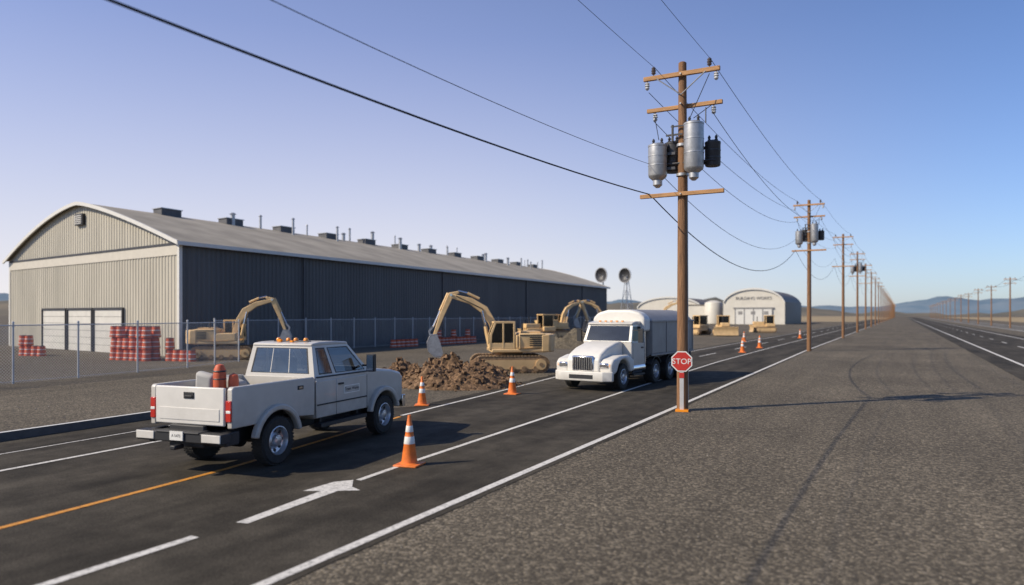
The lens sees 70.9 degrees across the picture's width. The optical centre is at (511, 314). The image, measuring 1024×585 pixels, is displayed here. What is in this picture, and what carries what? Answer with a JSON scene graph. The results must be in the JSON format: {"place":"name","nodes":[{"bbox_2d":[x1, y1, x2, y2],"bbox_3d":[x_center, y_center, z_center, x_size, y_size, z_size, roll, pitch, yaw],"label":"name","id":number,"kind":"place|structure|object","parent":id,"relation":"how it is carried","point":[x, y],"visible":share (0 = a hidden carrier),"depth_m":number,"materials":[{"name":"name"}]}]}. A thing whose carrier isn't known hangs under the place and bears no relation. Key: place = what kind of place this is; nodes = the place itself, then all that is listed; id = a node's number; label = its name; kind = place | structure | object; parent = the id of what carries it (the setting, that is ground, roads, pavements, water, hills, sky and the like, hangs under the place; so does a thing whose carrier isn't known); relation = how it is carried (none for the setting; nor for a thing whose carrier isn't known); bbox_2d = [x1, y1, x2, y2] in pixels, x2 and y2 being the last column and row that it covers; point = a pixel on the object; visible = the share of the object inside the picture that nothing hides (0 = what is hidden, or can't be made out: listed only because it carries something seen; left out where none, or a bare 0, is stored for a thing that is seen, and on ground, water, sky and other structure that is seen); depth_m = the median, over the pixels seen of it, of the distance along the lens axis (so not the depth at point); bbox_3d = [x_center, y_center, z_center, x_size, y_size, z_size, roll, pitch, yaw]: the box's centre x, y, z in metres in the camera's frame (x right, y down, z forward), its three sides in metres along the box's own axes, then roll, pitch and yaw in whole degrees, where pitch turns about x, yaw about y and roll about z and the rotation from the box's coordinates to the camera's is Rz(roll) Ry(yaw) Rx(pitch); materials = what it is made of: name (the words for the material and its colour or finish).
{"place":"outdoors","nodes":[
{"label":"outdoors","id":0,"kind":"place"},
{"bbox_2d":[2,202,609,355],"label":"warehouse","id":1,"kind":"structure","parent":0,"point":[80,262],"depth_m":60.79,"materials":[{"name":"metal"}]},
{"bbox_2d":[41,307,123,352],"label":"garage doors","id":2,"kind":"structure","parent":1,"relation":"in","point":[111,315],"depth_m":57.76,"materials":[{"name":"metal"}]},
{"bbox_2d":[0,319,887,584],"bbox_3d":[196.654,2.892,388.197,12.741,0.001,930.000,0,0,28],"label":"road","id":3,"kind":"structure","parent":0,"point":[210,511],"depth_m":12.61,"materials":[{"name":"grey asphalt"}]},
{"bbox_2d":[0,416,399,528],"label":"road marking","id":4,"kind":"object","parent":3,"relation":"on","point":[55,513],"visible":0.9,"depth_m":11.86,"materials":[{"name":"orange paint"}]},
{"bbox_2d":[136,337,404,464],"bbox_3d":[-4.817,1.699,15.775,2.520,2.394,6.620,0,0,21],"label":"pickup truck","id":5,"kind":"object","parent":3,"relation":"on","point":[273,397],"visible":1,"depth_m":14.29,"materials":[{"name":"white paint"}]},
{"bbox_2d":[393,415,425,467],"bbox_3d":[-1.971,2.408,13.806,0.475,0.965,0.475,0,0,17],"label":"traffic cone","id":6,"kind":"object","parent":3,"relation":"on","point":[409,457],"visible":1,"depth_m":13.71,"materials":[{"name":"orange plastic"}]},
{"bbox_2d":[414,376,429,405],"bbox_3d":[-2.869,2.429,22.937,0.455,0.925,0.455,0,0,0],"label":"traffic cone","id":7,"kind":"object","parent":3,"relation":"on","point":[422,401],"visible":1,"depth_m":22.85,"materials":[{"name":"orange plastic"}]},
{"bbox_2d":[0,318,1023,584],"bbox_3d":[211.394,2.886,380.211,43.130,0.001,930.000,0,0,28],"label":"road marking","id":8,"kind":"object","parent":3,"relation":"on","point":[334,486],"visible":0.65,"depth_m":11.66,"materials":[{"name":"white paint"}]},
{"bbox_2d":[504,366,520,394],"bbox_3d":[0.011,2.388,26.153,0.495,1.005,0.495,0,0,23],"label":"traffic cone","id":9,"kind":"object","parent":3,"relation":"on","point":[512,388],"visible":1,"depth_m":26.05,"materials":[{"name":"orange plastic"}]},
{"bbox_2d":[556,309,693,389],"bbox_3d":[5.149,1.334,31.235,2.940,3.124,9.450,0,0,33],"label":"dump truck","id":10,"kind":"object","parent":3,"relation":"on","point":[618,348],"visible":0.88,"depth_m":29.31,"materials":[{"name":"silver metal"}]},
{"bbox_2d":[738,338,745,352],"bbox_3d":[17.651,2.338,55.038,0.544,1.106,0.544,0,0,28],"label":"traffic cone","id":11,"kind":"object","parent":3,"relation":"on","point":[742,349],"visible":1,"depth_m":54.92,"materials":[{"name":"orange plastic"}]},
{"bbox_2d":[756,335,762,347],"bbox_3d":[21.569,2.338,62.583,0.544,1.106,0.544,0,0,28],"label":"traffic cone","id":12,"kind":"object","parent":3,"relation":"on","point":[759,344],"visible":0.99,"depth_m":62.48,"materials":[{"name":"orange plastic"}]},
{"bbox_2d":[0,316,1023,584],"bbox_3d":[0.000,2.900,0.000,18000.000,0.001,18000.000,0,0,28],"label":"ground","id":13,"kind":"structure","parent":0,"point":[830,476],"depth_m":12.49,"materials":[{"name":"grey gravel"}]},
{"bbox_2d":[18,335,45,355],"bbox_3d":[-33.959,2.175,50.857,2.448,1.450,0.592,0,0,20],"label":"traffic barrel stack","id":14,"kind":"object","parent":13,"relation":"on","point":[24,349],"visible":0.8,"depth_m":50.75,"materials":[{"name":"plastic"}]},
{"bbox_2d":[0,411,150,440],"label":"kerb","id":15,"kind":"structure","parent":13,"relation":"on","point":[47,429],"depth_m":17.93,"materials":[{"name":"concrete"}]},
{"bbox_2d":[0,319,239,384],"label":"chain link fence","id":16,"kind":"object","parent":13,"relation":"on","point":[137,347],"visible":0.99,"depth_m":34.51,"materials":[{"name":"grey metal"}]},
{"bbox_2d":[109,326,160,360],"bbox_3d":[-24.152,1.810,46.030,3.720,2.180,1.237,0,0,26],"label":"traffic barrel stack","id":17,"kind":"object","parent":13,"relation":"on","point":[145,340],"visible":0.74,"depth_m":45.44,"materials":[{"name":"plastic"}]},
{"bbox_2d":[165,338,196,361],"bbox_3d":[-20.759,2.175,45.004,2.454,1.450,0.589,0,0,24],"label":"traffic barrel stack","id":18,"kind":"object","parent":13,"relation":"on","point":[179,355],"visible":0.79,"depth_m":44.91,"materials":[{"name":"plastic"}]},
{"bbox_2d":[186,296,291,360],"bbox_3d":[-17.861,0.818,47.204,6.490,4.153,2.880,0,0,-12],"label":"excavator","id":19,"kind":"object","parent":13,"relation":"on","point":[245,352],"visible":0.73,"depth_m":45.97,"materials":[{"name":"metal"}]},
{"bbox_2d":[382,357,418,382],"bbox_3d":[-4.906,2.362,30.410,3.960,1.195,3.960,0,0,28],"label":"dirt pile","id":20,"kind":"object","parent":13,"relation":"on","point":[400,365],"visible":0.17,"depth_m":30.24,"materials":[{"name":"soil"}]},
{"bbox_2d":[390,338,417,347],"bbox_3d":[-9.735,2.540,65.051,0.584,0.720,3.722,0,0,30],"label":"traffic barrel stack","id":21,"kind":"object","parent":13,"relation":"on","point":[409,342],"visible":1,"depth_m":64.58,"materials":[{"name":"plastic"}]},
{"bbox_2d":[214,316,594,347],"bbox_3d":[-0.258,1.561,88.569,0.161,2.683,88.647,0,0,27],"label":"chain link fence","id":22,"kind":"object","parent":13,"relation":"on","point":[331,326],"visible":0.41,"depth_m":63.38,"materials":[{"name":"grey metal"}]},
{"bbox_2d":[437,329,476,344],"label":"traffic barrel stack","id":23,"kind":"object","parent":13,"relation":"on","point":[454,338],"visible":0.79,"depth_m":71.52,"materials":[{"name":"plastic"}]},
{"bbox_2d":[402,352,525,391],"bbox_3d":[-2.332,2.246,29.925,5.993,1.413,5.280,0,0,28],"label":"dirt pile","id":24,"kind":"object","parent":13,"relation":"on","point":[449,372],"visible":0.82,"depth_m":28.48,"materials":[{"name":"soil"}]},
{"bbox_2d":[427,290,554,372],"bbox_3d":[-1.092,0.818,36.710,6.490,4.153,2.880,0,0,-8],"label":"excavator","id":25,"kind":"object","parent":13,"relation":"on","point":[508,347],"visible":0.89,"depth_m":35.70,"materials":[{"name":"metal"}]},
{"bbox_2d":[516,314,558,337],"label":"bulldozer","id":26,"kind":"object","parent":13,"relation":"on","point":[545,323],"visible":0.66,"depth_m":80.78,"materials":[{"name":"metal"}]},
{"bbox_2d":[534,300,591,337],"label":"excavator","id":27,"kind":"object","parent":13,"relation":"on","point":[560,324],"visible":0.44,"depth_m":88.33,"materials":[{"name":"metal"}]},
{"bbox_2d":[555,328,585,348],"bbox_3d":[5.771,2.073,65.114,11.108,1.754,8.800,0,0,28],"label":"gravel pile","id":28,"kind":"object","parent":13,"relation":"on","point":[568,340],"visible":0.2,"depth_m":62.84,"materials":[{"name":"grey gravel"}]},
{"bbox_2d":[572,299,601,327],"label":"excavator","id":29,"kind":"object","parent":13,"relation":"on","point":[576,323],"visible":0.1,"depth_m":106.75,"materials":[{"name":"metal"}]},
{"bbox_2d":[595,267,606,284],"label":"satellite dish","id":30,"kind":"object","parent":13,"relation":"on","point":[600,274],"visible":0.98,"depth_m":197.84,"materials":[{"name":"metal"}]},
{"bbox_2d":[618,268,632,309],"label":"satellite dish","id":31,"kind":"object","parent":13,"relation":"on","point":[624,275],"visible":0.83,"depth_m":200.88,"materials":[{"name":"metal"}]},
{"bbox_2d":[663,300,676,309],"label":"excavator","id":32,"kind":"object","parent":13,"relation":"on","point":[668,306],"visible":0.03,"depth_m":114.38,"materials":[{"name":"metal"}]},
{"bbox_2d":[637,297,707,310],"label":"aircraft hangar","id":33,"kind":"structure","parent":13,"relation":"on","point":[659,303],"depth_m":262.02,"materials":[{"name":"metal"}]},
{"bbox_2d":[637,297,698,307],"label":"roof trim","id":34,"kind":"structure","parent":33,"relation":"in","point":[657,297],"depth_m":261.42,"materials":[{"name":"white metal"}]},
{"bbox_2d":[671,351,691,411],"bbox_3d":[5.098,1.998,21.572,0.610,1.805,0.350,0,0,16],"label":"stop sign","id":35,"kind":"object","parent":13,"relation":"on","point":[681,362],"visible":1,"depth_m":21.54,"materials":[{"name":"red metal"}]},
{"bbox_2d":[640,57,723,408],"bbox_3d":[5.170,-2.395,21.791,2.540,10.590,1.045,0,0,36],"label":"utility pole","id":36,"kind":"object","parent":13,"relation":"on","point":[681,156],"visible":0.98,"depth_m":21.72,"materials":[{"name":"brown wood"}]},
{"bbox_2d":[106,0,861,290],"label":"telephone cable","id":37,"kind":"object","parent":36,"relation":"attached to","point":[235,48],"visible":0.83,"depth_m":9.80,"materials":[{"name":"rubber"}]},
{"bbox_2d":[271,0,885,300],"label":"power line","id":38,"kind":"object","parent":36,"relation":"attached to","point":[654,122],"visible":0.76,"depth_m":23.39,"materials":[{"name":"metal"}]},
{"bbox_2d":[692,315,711,334],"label":"bulldozer","id":39,"kind":"object","parent":13,"relation":"on","point":[700,324],"visible":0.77,"depth_m":102.75,"materials":[{"name":"metal"}]},
{"bbox_2d":[705,300,721,323],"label":"storage tank","id":40,"kind":"object","parent":13,"relation":"on","point":[713,308],"visible":0.89,"depth_m":232.53,"materials":[{"name":"metal"}]},
{"bbox_2d":[713,315,738,335],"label":"bulldozer","id":41,"kind":"object","parent":13,"relation":"on","point":[722,327],"visible":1,"depth_m":97.16,"materials":[{"name":"metal"}]},
{"bbox_2d":[723,288,800,323],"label":"aircraft hangar","id":42,"kind":"structure","parent":13,"relation":"on","point":[747,306],"depth_m":219.00,"materials":[{"name":"metal"}]},
{"bbox_2d":[723,288,784,323],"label":"doors","id":43,"kind":"structure","parent":42,"relation":"in","point":[742,315],"depth_m":218.58,"materials":[{"name":"white metal"}]},
{"bbox_2d":[749,315,776,332],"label":"bulldozer","id":44,"kind":"object","parent":13,"relation":"on","point":[767,324],"visible":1,"depth_m":115.70,"materials":[{"name":"metal"}]},
{"bbox_2d":[792,200,825,350],"bbox_3d":[23.612,-3.120,57.088,2.540,12.040,1.045,0,0,36],"label":"utility pole","id":45,"kind":"object","parent":13,"relation":"on","point":[810,234],"visible":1,"depth_m":57.02,"materials":[{"name":"brown wood"}]},
{"bbox_2d":[832,234,853,337],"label":"utility pole","id":46,"kind":"object","parent":13,"relation":"on","point":[843,295],"visible":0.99,"depth_m":89.08,"materials":[{"name":"brown wood"}]},
{"bbox_2d":[849,251,864,332],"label":"utility pole","id":47,"kind":"object","parent":13,"relation":"on","point":[859,268],"visible":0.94,"depth_m":117.18,"materials":[{"name":"brown wood"}]},
{"bbox_2d":[859,263,872,328],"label":"utility pole","id":48,"kind":"object","parent":13,"relation":"on","point":[865,265],"visible":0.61,"depth_m":144.44,"materials":[{"name":"brown wood"}]},
{"bbox_2d":[866,271,875,326],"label":"utility pole","id":49,"kind":"object","parent":13,"relation":"on","point":[871,295],"visible":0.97,"depth_m":171.67,"materials":[{"name":"brown wood"}]},
{"bbox_2d":[874,279,879,324],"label":"utility pole","id":50,"kind":"object","parent":13,"relation":"on","point":[875,301],"visible":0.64,"depth_m":198.93,"materials":[{"name":"brown wood"}]},
{"bbox_2d":[877,282,881,323],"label":"utility pole","id":51,"kind":"object","parent":13,"relation":"on","point":[878,302],"visible":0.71,"depth_m":226.20,"materials":[{"name":"brown wood"}]},
{"bbox_2d":[877,286,884,322],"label":"utility pole","id":52,"kind":"object","parent":13,"relation":"on","point":[881,310],"visible":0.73,"depth_m":253.50,"materials":[{"name":"brown wood"}]},
{"bbox_2d":[882,291,887,320],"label":"utility pole","id":53,"kind":"object","parent":13,"relation":"on","point":[884,305],"visible":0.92,"depth_m":307.99,"materials":[{"name":"brown wood"}]},
{"bbox_2d":[0,293,1023,314],"bbox_3d":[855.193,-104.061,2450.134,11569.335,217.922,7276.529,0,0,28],"label":"hills","id":54,"kind":"structure","parent":0,"point":[959,306],"depth_m":3887.06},
{"bbox_2d":[0,297,1023,315],"bbox_3d":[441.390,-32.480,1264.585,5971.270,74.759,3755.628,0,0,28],"label":"hills","id":55,"kind":"structure","parent":0,"point":[4,308],"depth_m":2167.13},
{"bbox_2d":[0,0,1023,306],"label":"sky","id":56,"kind":"structure","parent":0,"point":[904,118],"materials":[{"name":"blue"}]},
{"bbox_2d":[688,304,704,318],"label":"storage building","id":57,"kind":"structure","parent":0,"point":[699,309],"depth_m":239.63,"materials":[{"name":"metal"}]},
{"bbox_2d":[801,316,1023,321],"bbox_3d":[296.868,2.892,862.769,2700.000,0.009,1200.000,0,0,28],"label":"field","id":58,"kind":"structure","parent":0,"point":[852,319],"depth_m":549.52,"materials":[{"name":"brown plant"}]},
{"bbox_2d":[906,317,1023,380],"bbox_3d":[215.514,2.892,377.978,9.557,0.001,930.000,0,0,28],"label":"road","id":59,"kind":"structure","parent":0,"point":[1009,348],"depth_m":74.80,"materials":[{"name":"grey asphalt"}]},
{"bbox_2d":[921,317,1023,331],"bbox_3d":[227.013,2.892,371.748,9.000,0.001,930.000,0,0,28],"label":"guardrail","id":60,"kind":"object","parent":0,"point":[1013,327],"depth_m":212.50,"materials":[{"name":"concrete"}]},
{"bbox_2d":[965,293,971,322],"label":"utility pole","id":61,"kind":"object","parent":60,"relation":"on","point":[968,306],"visible":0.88,"depth_m":255.39,"materials":[{"name":"brown wood"}]},
{"bbox_2d":[974,288,982,323],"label":"utility pole","id":62,"kind":"object","parent":60,"relation":"on","point":[978,292],"visible":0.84,"depth_m":222.01,"materials":[{"name":"brown wood"}]},
{"bbox_2d":[986,285,996,325],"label":"utility pole","id":63,"kind":"object","parent":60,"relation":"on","point":[991,290],"visible":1,"depth_m":188.66,"materials":[{"name":"brown wood"}]},
{"bbox_2d":[930,277,1022,306],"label":"power line","id":64,"kind":"object","parent":63,"relation":"attached to","point":[983,289],"visible":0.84,"depth_m":178.54,"materials":[{"name":"metal"}]},
{"bbox_2d":[1004,277,1010,327],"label":"utility pole","id":65,"kind":"object","parent":60,"relation":"on","point":[1009,283],"visible":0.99,"depth_m":155.40,"materials":[{"name":"brown wood"}]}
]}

